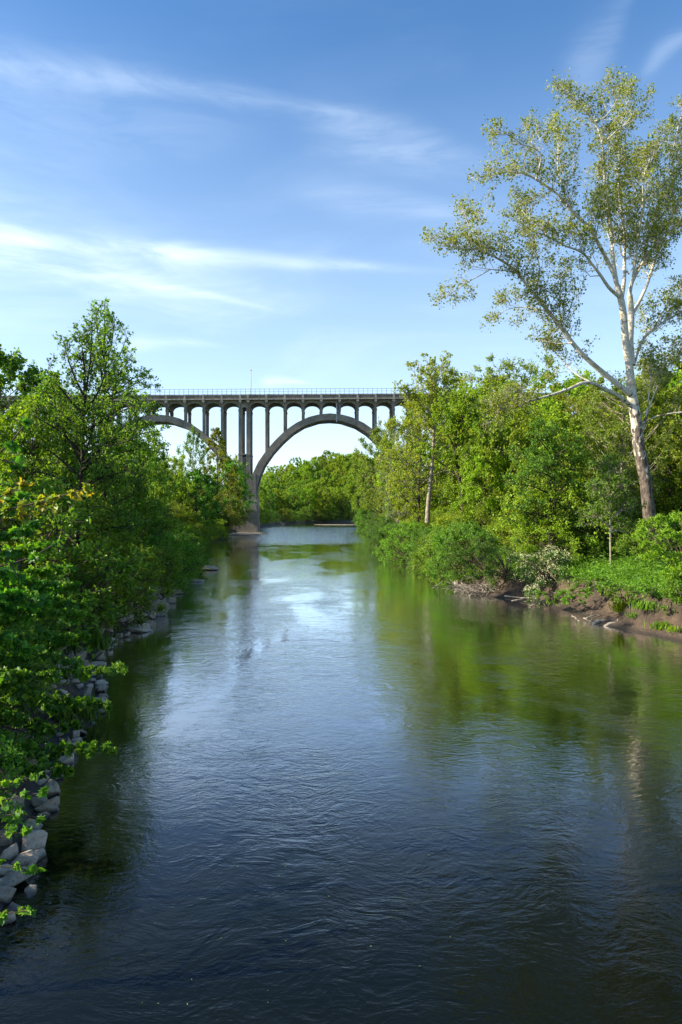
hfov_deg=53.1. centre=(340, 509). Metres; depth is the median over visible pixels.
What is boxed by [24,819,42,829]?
rock
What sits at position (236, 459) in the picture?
tree
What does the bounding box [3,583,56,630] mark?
shrub
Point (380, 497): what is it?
tree
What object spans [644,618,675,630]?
grass tuft
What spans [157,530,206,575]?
shrub
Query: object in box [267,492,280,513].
tree
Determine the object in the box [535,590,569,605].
weeds
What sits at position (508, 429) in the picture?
tree
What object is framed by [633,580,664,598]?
weeds
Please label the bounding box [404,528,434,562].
shrub
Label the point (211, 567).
rock
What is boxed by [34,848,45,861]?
rock
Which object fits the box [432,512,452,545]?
shrub
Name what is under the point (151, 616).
rock
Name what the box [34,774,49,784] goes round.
rock
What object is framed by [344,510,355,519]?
shrub
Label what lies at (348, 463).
tree
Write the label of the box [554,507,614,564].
shrub
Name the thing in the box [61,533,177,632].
shrub
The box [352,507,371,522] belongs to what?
shrub
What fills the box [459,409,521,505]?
tree
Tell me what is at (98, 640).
grass tuft
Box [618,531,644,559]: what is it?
shrub
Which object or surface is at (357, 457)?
tree
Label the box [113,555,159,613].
shrub
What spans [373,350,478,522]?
tree
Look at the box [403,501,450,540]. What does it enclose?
shrub
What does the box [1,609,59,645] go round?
shrub
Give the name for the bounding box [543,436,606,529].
tree
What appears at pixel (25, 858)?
rock
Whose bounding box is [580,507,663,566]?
shrub
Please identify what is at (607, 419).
tree
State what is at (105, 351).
tree
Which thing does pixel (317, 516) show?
shrub
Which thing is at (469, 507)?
shrub
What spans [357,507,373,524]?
shrub
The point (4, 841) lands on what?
rock
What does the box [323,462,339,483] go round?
tree
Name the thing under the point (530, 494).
tree
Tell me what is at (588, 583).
weeds
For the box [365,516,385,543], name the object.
shrub
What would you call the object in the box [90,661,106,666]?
rock
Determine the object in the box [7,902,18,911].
rock
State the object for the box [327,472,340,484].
tree
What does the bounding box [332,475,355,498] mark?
tree
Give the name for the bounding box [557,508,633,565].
shrub
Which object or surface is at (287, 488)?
tree
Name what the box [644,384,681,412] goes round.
tree
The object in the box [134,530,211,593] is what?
shrub
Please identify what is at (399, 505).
tree
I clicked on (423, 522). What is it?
shrub
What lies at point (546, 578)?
blossoming shrub
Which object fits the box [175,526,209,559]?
shrub
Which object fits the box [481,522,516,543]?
shrub
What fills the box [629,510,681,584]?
shrub
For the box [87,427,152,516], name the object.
tree
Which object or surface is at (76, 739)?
rock
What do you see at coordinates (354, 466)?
tree
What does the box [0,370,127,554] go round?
tree
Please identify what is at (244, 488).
tree
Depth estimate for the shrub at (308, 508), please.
390.08 m
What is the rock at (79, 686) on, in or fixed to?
on the ground
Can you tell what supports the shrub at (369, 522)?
on the ground
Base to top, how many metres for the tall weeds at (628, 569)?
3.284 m
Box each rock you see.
[0,770,10,789]
[0,792,23,806]
[0,799,16,816]
[0,828,12,845]
[0,843,18,859]
[0,864,12,875]
[0,866,32,886]
[0,886,16,903]
[3,911,15,924]
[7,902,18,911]
[10,850,37,866]
[21,830,47,852]
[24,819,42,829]
[24,885,36,896]
[27,758,49,774]
[30,797,47,807]
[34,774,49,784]
[34,799,58,812]
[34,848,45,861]
[38,811,49,817]
[44,779,60,796]
[49,772,63,780]
[50,796,59,806]
[58,754,73,764]
[59,677,68,685]
[62,742,75,754]
[68,650,73,657]
[71,730,79,738]
[71,737,81,741]
[74,646,86,659]
[76,683,82,688]
[83,660,89,666]
[84,685,91,692]
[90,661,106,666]
[94,652,104,660]
[94,680,108,685]
[95,683,106,692]
[99,695,108,701]
[101,620,112,631]
[115,633,122,638]
[123,613,133,622]
[123,631,130,636]
[127,626,151,632]
[131,624,141,632]
[142,600,169,616]
[144,620,153,627]
[147,610,155,618]
[167,597,175,603]
[187,579,204,581]
[202,565,218,569]
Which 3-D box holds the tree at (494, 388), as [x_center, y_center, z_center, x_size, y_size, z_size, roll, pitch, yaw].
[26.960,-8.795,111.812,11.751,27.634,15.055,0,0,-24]
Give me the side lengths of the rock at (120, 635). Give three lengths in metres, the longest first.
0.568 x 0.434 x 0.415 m
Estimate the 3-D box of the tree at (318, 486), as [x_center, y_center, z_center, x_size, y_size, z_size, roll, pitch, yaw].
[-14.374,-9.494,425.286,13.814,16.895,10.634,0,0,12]
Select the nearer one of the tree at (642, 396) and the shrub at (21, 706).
the shrub at (21, 706)
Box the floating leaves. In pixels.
[46,601,441,1004]
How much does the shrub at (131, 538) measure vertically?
7.982 m
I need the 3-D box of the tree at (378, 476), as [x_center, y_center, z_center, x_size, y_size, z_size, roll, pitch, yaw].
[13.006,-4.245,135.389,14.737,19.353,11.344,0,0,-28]
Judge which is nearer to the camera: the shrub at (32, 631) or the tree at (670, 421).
the shrub at (32, 631)
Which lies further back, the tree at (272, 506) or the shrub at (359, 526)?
the tree at (272, 506)
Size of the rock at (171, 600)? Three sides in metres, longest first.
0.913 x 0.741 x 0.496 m
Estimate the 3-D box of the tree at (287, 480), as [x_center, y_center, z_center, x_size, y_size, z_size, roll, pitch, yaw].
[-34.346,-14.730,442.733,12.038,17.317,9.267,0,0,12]
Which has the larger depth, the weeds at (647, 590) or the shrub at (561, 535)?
the shrub at (561, 535)
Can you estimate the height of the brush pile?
2.477 m
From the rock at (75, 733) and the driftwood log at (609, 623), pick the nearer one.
the rock at (75, 733)
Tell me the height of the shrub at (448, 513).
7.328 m
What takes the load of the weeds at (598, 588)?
on the ground
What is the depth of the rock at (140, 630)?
41.47 m
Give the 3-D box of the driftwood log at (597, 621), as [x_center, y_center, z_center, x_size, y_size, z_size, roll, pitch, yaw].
[17.897,7.314,44.643,3.147,0.626,0.913,0,0,0]
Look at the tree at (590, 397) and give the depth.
94.39 m
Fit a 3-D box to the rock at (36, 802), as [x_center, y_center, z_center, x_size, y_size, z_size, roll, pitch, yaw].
[-7.630,7.396,17.297,0.386,0.232,0.516,0,0,-10]
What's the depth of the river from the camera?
16.61 m
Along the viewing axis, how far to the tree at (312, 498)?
396.96 m
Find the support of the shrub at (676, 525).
on the ground
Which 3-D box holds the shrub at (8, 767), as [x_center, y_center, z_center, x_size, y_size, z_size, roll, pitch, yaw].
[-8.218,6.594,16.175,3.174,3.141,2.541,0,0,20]
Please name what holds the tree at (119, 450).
on the ground
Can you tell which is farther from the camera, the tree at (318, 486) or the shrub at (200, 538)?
the tree at (318, 486)
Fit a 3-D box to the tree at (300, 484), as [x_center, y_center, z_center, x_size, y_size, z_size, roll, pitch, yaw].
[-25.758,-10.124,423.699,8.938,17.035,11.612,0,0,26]
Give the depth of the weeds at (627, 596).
44.33 m
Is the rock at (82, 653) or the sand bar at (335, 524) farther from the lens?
the sand bar at (335, 524)
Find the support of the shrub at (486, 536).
on the ground
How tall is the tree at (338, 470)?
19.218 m
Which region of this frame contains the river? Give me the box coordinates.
[0,522,681,1023]
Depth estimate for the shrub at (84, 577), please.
35.31 m
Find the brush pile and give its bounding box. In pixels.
[430,575,503,596]
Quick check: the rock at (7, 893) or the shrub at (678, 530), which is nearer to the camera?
the rock at (7, 893)
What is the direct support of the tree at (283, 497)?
on the ground
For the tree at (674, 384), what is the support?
on the ground
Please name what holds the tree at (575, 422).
on the ground
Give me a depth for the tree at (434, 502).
105.36 m
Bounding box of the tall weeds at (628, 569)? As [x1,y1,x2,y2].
[498,538,681,593]
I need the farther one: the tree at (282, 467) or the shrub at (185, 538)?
the tree at (282, 467)
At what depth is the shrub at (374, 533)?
136.29 m
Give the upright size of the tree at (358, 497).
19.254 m
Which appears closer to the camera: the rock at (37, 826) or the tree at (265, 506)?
the rock at (37, 826)
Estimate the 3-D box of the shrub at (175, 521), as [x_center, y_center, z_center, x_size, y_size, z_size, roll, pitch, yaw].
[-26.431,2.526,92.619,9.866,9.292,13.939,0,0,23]
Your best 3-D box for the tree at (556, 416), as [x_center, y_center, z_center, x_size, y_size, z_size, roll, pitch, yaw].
[19.616,-2.483,62.556,11.923,15.184,12.424,0,0,3]
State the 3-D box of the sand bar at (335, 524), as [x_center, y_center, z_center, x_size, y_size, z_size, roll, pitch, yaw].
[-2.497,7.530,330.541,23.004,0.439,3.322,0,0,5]
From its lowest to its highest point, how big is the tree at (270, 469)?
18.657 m
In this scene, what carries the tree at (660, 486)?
on the ground
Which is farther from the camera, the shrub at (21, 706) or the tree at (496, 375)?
the tree at (496, 375)
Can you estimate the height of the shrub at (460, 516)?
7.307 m
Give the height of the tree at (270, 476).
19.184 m
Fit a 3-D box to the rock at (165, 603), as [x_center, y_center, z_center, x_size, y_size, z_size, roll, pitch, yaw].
[-13.134,7.222,47.988,2.096,1.695,1.159,0,0,-20]
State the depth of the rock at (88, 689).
27.28 m
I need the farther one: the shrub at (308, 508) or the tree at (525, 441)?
the shrub at (308, 508)
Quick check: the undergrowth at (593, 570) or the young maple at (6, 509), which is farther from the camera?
the undergrowth at (593, 570)
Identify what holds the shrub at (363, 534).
on the ground
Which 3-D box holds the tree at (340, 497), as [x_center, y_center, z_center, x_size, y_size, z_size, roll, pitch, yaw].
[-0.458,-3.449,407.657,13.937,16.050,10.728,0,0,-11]
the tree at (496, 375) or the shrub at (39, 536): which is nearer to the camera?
the shrub at (39, 536)
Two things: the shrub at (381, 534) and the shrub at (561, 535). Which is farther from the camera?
the shrub at (381, 534)
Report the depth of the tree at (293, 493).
394.07 m
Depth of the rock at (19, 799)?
16.84 m
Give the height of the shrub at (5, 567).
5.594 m
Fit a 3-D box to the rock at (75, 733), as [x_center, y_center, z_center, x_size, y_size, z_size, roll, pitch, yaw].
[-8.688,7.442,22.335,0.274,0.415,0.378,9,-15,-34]
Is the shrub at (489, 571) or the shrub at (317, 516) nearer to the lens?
the shrub at (489, 571)
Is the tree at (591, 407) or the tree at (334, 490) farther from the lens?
the tree at (334, 490)
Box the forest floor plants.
[493,531,638,567]
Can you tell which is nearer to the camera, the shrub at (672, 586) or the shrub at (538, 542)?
the shrub at (672, 586)
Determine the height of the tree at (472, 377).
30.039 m
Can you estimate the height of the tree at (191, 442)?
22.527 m
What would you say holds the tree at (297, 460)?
on the ground
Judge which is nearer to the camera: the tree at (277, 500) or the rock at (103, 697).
the rock at (103, 697)
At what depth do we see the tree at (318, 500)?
412.27 m
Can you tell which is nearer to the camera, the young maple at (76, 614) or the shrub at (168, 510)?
the young maple at (76, 614)
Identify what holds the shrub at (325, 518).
on the ground
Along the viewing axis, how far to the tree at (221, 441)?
181.27 m
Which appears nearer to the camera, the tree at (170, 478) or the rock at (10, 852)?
the rock at (10, 852)
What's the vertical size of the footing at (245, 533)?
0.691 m
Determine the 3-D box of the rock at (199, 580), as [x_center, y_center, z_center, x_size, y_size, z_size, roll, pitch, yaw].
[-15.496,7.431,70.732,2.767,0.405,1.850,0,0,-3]
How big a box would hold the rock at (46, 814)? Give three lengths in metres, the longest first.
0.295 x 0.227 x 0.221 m
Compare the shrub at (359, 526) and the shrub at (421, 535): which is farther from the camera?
the shrub at (359, 526)
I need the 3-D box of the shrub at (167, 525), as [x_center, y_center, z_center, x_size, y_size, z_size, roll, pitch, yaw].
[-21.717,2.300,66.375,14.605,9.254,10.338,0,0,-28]
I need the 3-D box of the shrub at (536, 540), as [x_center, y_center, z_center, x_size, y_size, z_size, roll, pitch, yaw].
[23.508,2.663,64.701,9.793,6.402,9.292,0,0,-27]
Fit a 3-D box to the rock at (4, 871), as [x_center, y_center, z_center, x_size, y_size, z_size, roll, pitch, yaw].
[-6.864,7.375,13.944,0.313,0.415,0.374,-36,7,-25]
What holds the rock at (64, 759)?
on the ground
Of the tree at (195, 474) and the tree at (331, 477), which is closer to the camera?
the tree at (195, 474)
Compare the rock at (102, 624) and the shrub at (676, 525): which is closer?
the rock at (102, 624)
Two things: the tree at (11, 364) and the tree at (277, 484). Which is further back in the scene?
the tree at (277, 484)
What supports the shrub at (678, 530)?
on the ground
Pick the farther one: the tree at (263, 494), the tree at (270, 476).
the tree at (270, 476)
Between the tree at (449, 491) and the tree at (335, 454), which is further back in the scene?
the tree at (335, 454)
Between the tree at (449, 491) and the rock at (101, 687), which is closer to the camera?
the rock at (101, 687)
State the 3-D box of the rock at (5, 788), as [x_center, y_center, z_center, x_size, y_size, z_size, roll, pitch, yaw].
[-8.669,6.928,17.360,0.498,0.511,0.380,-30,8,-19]
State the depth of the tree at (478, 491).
78.83 m
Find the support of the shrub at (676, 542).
on the ground
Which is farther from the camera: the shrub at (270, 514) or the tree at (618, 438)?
the shrub at (270, 514)
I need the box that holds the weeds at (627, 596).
[602,585,637,603]
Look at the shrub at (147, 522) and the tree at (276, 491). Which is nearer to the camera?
the shrub at (147, 522)
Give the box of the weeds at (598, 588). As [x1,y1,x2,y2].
[583,581,622,596]
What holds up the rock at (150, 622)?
on the ground
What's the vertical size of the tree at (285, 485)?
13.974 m
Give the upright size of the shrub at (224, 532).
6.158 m
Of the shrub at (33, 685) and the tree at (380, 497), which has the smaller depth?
the shrub at (33, 685)
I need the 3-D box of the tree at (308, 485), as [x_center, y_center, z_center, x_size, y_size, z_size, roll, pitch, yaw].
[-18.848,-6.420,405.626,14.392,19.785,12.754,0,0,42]
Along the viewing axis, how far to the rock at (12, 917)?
12.39 m
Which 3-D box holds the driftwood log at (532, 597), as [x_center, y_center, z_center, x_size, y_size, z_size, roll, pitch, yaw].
[16.105,6.134,54.518,5.492,2.206,2.269,0,0,0]
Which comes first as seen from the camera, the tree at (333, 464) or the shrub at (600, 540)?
the shrub at (600, 540)
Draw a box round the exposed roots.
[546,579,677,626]
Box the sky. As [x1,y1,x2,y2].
[0,0,681,483]
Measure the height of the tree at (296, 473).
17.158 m
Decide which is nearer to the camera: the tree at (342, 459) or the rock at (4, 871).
the rock at (4, 871)
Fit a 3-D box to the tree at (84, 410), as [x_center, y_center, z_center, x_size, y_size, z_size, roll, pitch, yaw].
[-15.482,-4.123,40.617,9.880,15.441,6.062,0,0,0]
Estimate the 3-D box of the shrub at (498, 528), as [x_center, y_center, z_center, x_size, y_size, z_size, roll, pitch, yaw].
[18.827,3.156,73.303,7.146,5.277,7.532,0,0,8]
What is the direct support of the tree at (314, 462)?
on the ground
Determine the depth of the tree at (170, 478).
126.52 m
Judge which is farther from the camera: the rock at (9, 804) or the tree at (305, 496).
the tree at (305, 496)
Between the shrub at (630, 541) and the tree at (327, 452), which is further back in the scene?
the tree at (327, 452)
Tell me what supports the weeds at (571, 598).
on the ground
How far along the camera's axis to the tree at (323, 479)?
430.48 m
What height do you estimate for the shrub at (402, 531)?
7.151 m
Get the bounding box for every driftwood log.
[453,580,470,587]
[504,595,541,602]
[511,577,559,600]
[590,618,615,623]
[603,615,621,625]
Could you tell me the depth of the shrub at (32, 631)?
26.05 m
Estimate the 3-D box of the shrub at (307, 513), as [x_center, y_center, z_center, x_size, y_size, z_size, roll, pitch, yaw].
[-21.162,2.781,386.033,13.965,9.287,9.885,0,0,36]
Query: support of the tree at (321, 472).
on the ground
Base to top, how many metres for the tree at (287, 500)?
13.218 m
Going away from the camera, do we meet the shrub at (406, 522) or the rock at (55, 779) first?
the rock at (55, 779)
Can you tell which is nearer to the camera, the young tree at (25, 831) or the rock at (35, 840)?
the young tree at (25, 831)
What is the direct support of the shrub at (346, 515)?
on the ground
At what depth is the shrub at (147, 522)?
62.77 m
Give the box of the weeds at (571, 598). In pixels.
[553,589,593,605]
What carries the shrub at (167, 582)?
on the ground
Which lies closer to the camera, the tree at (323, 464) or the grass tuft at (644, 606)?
the grass tuft at (644, 606)
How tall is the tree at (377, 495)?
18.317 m
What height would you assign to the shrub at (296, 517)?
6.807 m
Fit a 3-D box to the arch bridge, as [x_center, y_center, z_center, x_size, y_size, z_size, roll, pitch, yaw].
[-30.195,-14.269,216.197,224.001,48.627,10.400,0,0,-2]
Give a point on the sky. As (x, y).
(246, 185)
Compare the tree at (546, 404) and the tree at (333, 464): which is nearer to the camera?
the tree at (546, 404)
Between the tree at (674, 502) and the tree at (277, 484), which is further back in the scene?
the tree at (277, 484)
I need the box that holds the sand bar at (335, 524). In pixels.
[314,524,356,524]
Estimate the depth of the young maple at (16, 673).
17.98 m
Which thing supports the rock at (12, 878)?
on the ground
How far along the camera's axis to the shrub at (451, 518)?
90.18 m
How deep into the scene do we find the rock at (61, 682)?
26.30 m
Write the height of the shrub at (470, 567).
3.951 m
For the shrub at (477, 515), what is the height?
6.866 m
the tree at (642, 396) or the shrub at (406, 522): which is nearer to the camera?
the tree at (642, 396)
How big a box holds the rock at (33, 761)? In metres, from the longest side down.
0.806 x 0.748 x 0.460 m
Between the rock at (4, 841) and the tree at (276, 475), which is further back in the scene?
the tree at (276, 475)
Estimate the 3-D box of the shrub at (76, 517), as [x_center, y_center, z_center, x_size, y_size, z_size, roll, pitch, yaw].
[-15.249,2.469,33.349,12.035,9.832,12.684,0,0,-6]
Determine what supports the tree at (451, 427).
on the ground
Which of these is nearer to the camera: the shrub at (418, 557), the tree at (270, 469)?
the shrub at (418, 557)
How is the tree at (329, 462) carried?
on the ground
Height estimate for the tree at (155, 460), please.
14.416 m
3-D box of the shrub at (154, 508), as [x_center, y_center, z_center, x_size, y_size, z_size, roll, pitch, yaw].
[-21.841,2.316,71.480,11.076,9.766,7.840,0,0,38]
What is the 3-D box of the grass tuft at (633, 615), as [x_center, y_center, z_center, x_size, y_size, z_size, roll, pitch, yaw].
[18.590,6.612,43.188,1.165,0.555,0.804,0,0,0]
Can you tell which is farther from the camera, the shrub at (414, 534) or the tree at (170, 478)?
the tree at (170, 478)
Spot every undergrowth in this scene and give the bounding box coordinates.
[4,580,141,722]
[482,544,681,612]
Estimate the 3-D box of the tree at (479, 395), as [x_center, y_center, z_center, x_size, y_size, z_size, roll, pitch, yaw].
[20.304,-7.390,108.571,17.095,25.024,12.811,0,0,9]
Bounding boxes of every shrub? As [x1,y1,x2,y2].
[0,466,160,662]
[0,472,135,615]
[0,561,22,611]
[0,601,63,691]
[0,626,57,705]
[0,701,52,750]
[0,734,31,838]
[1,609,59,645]
[1,622,58,666]
[2,522,122,595]
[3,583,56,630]
[12,503,140,581]
[37,561,114,638]
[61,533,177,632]
[67,493,186,565]
[70,494,143,575]
[109,507,169,573]
[112,542,174,597]
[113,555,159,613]
[122,484,176,547]
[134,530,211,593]
[140,544,192,595]
[147,528,208,590]
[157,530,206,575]
[159,500,208,537]
[162,503,176,522]
[163,506,185,530]
[170,538,207,575]
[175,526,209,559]
[175,530,205,560]
[176,520,206,551]
[207,519,229,540]
[261,508,275,522]
[264,511,270,523]
[271,512,279,521]
[277,507,294,522]
[286,510,298,521]
[295,506,312,521]
[303,506,313,520]
[312,507,324,519]
[318,512,328,519]
[319,506,339,519]
[343,512,353,518]
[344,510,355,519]
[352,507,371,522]
[356,518,364,534]
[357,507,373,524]
[358,512,378,535]
[364,514,378,531]
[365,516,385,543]
[368,521,408,557]
[368,522,387,546]
[369,524,387,544]
[370,514,413,546]
[371,519,429,564]
[389,526,428,560]
[399,513,421,538]
[401,525,436,565]
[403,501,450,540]
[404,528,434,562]
[407,529,466,575]
[409,523,447,569]
[416,521,472,579]
[419,510,445,531]
[419,518,503,583]
[429,518,506,583]
[430,501,469,530]
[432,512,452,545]
[437,502,504,555]
[441,505,466,527]
[444,540,488,579]
[448,503,511,545]
[450,503,501,537]
[470,534,524,589]
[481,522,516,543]
[487,516,539,549]
[495,499,568,554]
[503,516,588,571]
[506,544,573,605]
[515,523,546,553]
[524,526,596,565]
[533,506,625,558]
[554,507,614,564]
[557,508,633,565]
[577,528,621,559]
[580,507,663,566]
[611,518,677,567]
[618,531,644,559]
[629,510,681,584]
[632,511,681,557]
[635,517,679,554]
[658,579,681,614]
[661,512,681,549]
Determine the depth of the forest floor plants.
62.87 m
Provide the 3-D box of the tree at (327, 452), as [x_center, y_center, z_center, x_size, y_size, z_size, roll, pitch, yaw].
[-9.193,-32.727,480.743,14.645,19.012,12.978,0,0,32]
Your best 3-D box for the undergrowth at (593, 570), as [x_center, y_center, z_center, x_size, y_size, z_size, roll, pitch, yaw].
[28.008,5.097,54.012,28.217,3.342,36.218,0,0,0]
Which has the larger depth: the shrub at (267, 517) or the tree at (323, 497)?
the tree at (323, 497)
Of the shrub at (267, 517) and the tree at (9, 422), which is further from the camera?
the shrub at (267, 517)
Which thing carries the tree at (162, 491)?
on the ground
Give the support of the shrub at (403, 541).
on the ground
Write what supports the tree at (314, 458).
on the ground
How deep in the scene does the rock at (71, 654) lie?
31.94 m
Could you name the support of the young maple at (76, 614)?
on the ground
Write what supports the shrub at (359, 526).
on the ground
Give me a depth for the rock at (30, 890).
13.32 m
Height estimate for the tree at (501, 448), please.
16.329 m
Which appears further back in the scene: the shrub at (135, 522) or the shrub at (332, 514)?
the shrub at (332, 514)
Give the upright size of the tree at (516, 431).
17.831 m
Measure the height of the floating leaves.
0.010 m
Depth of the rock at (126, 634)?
40.03 m
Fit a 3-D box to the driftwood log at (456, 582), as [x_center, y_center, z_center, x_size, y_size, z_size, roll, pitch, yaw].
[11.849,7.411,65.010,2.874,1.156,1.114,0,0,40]
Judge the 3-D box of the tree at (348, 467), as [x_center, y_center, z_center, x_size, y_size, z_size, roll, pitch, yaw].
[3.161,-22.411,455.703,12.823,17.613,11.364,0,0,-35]
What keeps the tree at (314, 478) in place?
on the ground
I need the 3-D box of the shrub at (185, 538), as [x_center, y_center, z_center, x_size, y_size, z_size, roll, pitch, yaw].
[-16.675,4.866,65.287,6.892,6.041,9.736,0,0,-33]
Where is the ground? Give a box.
[0,477,681,910]
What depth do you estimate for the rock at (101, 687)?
27.99 m
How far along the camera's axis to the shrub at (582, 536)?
59.56 m
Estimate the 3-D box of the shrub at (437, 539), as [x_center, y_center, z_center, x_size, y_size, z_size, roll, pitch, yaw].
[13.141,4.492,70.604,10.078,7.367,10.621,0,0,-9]
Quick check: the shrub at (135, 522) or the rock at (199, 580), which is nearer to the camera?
the shrub at (135, 522)
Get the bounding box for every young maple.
[0,477,95,526]
[0,491,63,659]
[0,540,90,666]
[0,646,128,779]
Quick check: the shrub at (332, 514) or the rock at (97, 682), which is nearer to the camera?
the rock at (97, 682)
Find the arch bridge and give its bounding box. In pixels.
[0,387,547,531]
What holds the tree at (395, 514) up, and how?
on the ground
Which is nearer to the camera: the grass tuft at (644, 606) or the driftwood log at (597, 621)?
the grass tuft at (644, 606)
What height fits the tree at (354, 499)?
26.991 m
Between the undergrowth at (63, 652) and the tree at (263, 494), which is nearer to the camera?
the undergrowth at (63, 652)
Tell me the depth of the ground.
42.89 m
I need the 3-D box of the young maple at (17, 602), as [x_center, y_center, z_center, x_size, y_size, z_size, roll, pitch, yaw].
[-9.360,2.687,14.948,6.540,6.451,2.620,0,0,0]
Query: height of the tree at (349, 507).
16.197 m
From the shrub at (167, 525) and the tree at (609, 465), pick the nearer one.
the tree at (609, 465)
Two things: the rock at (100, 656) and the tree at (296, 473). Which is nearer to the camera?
the rock at (100, 656)
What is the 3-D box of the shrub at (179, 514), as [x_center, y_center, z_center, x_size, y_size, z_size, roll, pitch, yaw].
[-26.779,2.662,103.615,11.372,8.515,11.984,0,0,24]
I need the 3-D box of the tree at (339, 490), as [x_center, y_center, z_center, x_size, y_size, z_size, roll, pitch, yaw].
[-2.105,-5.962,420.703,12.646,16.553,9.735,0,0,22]
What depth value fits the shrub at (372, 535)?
140.08 m
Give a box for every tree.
[0,344,94,491]
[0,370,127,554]
[0,392,77,554]
[0,416,61,585]
[0,771,48,925]
[12,313,161,565]
[35,395,127,549]
[63,297,171,502]
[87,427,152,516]
[110,424,175,535]
[110,446,176,520]
[149,453,194,519]
[164,471,173,500]
[170,468,222,533]
[173,424,213,522]
[194,427,254,528]
[208,457,254,535]
[229,454,241,532]
[258,485,269,521]
[258,485,270,508]
[260,472,275,483]
[263,488,276,510]
[266,465,279,474]
[266,482,282,495]
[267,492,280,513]
[269,488,281,509]
[274,471,283,483]
[276,493,288,511]
[277,464,291,476]
[279,474,295,488]
[281,482,293,496]
[281,487,303,512]
[283,485,296,506]
[283,491,297,509]
[284,465,296,481]
[285,470,303,489]
[289,456,300,471]
[291,480,303,499]
[295,460,311,479]
[295,466,312,482]
[295,486,310,508]
[297,482,318,510]
[298,472,313,487]
[300,488,314,512]
[303,460,320,480]
[307,475,319,481]
[308,456,320,473]
[310,480,326,502]
[313,491,326,510]
[314,470,332,484]
[314,492,335,512]
[315,460,326,478]
[317,487,337,514]
[318,450,338,470]
[319,477,334,501]
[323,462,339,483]
[325,452,343,471]
[325,459,339,473]
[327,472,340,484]
[329,487,342,513]
[331,486,345,502]
[331,490,350,516]
[332,454,348,474]
[332,466,347,486]
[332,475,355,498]
[337,463,351,482]
[339,491,352,512]
[340,461,358,476]
[340,474,361,499]
[341,454,377,514]
[348,451,363,472]
[350,425,409,516]
[371,466,410,513]
[372,462,414,515]
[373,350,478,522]
[374,417,420,522]
[374,441,441,519]
[376,387,463,528]
[412,432,490,510]
[413,364,487,498]
[413,382,499,516]
[419,64,681,551]
[419,383,517,503]
[433,408,499,513]
[451,451,512,532]
[454,370,527,462]
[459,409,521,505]
[464,429,505,506]
[468,352,577,449]
[472,401,543,528]
[477,372,526,428]
[482,425,541,546]
[488,367,602,451]
[491,400,641,542]
[495,416,547,501]
[501,416,598,564]
[512,478,548,517]
[530,376,629,449]
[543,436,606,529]
[544,383,632,498]
[552,411,623,520]
[562,379,626,421]
[562,405,617,469]
[572,367,681,533]
[575,451,646,572]
[599,377,673,510]
[599,388,652,533]
[607,352,681,514]
[614,407,681,520]
[615,367,681,501]
[632,438,672,510]
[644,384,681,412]
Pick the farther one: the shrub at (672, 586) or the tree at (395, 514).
the tree at (395, 514)
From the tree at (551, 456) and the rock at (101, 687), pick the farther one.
the tree at (551, 456)
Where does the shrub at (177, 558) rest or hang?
on the ground
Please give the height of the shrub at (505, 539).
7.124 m
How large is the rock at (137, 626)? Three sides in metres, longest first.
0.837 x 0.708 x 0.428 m
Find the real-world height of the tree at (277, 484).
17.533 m
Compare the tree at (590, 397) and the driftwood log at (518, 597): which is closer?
the driftwood log at (518, 597)
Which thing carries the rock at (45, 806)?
on the ground
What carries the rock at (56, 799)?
on the ground
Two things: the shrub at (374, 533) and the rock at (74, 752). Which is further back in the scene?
the shrub at (374, 533)
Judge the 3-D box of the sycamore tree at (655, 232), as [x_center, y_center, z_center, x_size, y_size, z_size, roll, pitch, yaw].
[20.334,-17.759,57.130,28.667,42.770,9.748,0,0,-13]
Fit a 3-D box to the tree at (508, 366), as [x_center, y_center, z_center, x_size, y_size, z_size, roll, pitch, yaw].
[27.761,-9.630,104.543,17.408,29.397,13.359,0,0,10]
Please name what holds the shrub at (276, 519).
on the ground
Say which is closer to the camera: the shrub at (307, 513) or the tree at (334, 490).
the shrub at (307, 513)
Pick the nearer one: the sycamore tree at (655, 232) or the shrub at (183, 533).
the sycamore tree at (655, 232)
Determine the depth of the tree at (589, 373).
106.81 m
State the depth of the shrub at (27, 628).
24.22 m
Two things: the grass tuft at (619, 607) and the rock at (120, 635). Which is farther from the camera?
the grass tuft at (619, 607)
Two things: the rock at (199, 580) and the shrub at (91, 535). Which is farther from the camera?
the rock at (199, 580)
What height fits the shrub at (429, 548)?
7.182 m
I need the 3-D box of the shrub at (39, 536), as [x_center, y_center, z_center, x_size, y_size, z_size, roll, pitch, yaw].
[-17.369,3.471,42.826,7.698,6.450,8.113,0,0,11]
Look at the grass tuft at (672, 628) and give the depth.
39.95 m
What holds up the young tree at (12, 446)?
on the ground
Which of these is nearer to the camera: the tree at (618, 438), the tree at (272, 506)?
the tree at (618, 438)
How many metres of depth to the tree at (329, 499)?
397.43 m
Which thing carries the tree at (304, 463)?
on the ground
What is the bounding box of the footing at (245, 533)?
[229,532,265,535]
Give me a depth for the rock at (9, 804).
16.32 m
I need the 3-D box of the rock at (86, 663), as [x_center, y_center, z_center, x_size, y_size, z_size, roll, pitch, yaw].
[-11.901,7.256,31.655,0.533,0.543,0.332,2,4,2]
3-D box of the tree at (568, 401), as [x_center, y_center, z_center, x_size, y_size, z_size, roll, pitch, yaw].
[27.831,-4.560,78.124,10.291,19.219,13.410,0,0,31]
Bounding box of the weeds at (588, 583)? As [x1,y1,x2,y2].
[567,576,605,595]
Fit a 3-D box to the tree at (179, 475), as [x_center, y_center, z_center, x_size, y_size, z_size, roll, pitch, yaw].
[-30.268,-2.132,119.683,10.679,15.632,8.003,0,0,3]
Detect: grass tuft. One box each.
[47,694,118,726]
[65,627,122,652]
[608,598,626,612]
[624,611,637,618]
[629,599,659,610]
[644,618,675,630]
[665,625,680,632]
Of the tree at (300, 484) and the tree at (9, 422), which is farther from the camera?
the tree at (300, 484)
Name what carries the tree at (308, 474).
on the ground

